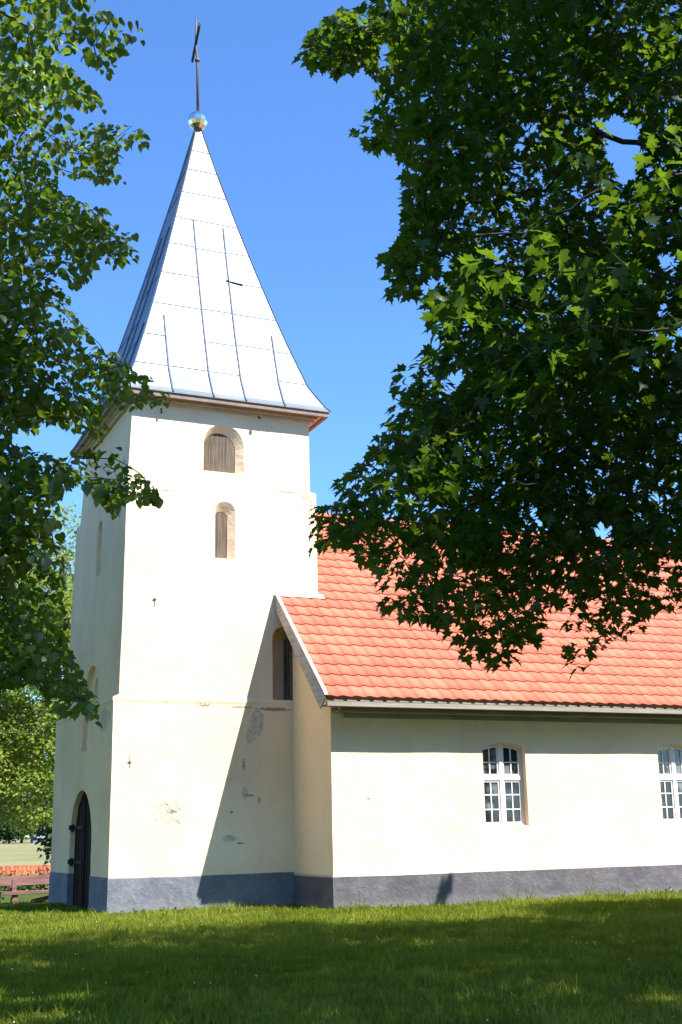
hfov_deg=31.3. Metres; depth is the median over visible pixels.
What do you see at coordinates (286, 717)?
church
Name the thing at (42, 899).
split log
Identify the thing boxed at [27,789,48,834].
broadleaf tree
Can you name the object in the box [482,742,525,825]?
window
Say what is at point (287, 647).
recess window
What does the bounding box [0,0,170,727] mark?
linden tree
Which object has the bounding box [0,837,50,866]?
field
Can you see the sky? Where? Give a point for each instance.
(313, 212)
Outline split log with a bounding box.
[31,895,48,902]
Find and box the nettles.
[0,886,4,902]
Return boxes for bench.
[0,875,49,903]
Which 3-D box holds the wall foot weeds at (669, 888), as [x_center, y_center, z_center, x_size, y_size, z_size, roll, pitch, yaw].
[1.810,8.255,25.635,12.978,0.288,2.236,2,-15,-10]
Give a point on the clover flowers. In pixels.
(256, 975)
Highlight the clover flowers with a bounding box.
[13,895,675,1023]
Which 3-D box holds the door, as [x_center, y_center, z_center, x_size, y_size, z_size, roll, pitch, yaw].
[-5.832,7.622,27.510,0.213,2.660,2.344,5,-16,-23]
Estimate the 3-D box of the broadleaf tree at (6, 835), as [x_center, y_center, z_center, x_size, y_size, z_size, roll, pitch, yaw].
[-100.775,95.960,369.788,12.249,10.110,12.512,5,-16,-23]
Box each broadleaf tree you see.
[0,813,30,843]
[13,799,38,843]
[25,791,51,863]
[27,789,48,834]
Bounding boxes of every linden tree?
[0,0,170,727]
[0,498,80,834]
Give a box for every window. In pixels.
[283,638,292,699]
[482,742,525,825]
[657,744,681,822]
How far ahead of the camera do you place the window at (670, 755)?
28.63 m
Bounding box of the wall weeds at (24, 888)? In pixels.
[0,868,49,891]
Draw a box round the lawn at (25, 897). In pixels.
[0,893,681,1023]
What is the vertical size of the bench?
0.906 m
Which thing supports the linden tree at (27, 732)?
on the field
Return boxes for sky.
[0,0,681,837]
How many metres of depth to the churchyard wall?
49.24 m
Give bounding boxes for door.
[67,792,91,908]
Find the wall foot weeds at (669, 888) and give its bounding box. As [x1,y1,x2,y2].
[114,887,681,914]
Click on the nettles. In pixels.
(1, 896)
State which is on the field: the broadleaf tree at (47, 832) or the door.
the broadleaf tree at (47, 832)
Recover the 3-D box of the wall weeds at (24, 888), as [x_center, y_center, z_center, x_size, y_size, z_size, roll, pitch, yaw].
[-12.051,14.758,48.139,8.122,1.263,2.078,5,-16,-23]
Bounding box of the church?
[48,19,681,913]
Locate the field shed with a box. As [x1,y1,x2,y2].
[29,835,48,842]
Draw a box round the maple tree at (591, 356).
[291,0,681,680]
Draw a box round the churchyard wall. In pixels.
[0,864,50,889]
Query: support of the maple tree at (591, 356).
on the lawn at (25, 897)
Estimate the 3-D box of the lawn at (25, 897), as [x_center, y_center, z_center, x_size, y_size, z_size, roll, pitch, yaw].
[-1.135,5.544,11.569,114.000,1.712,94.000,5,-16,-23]

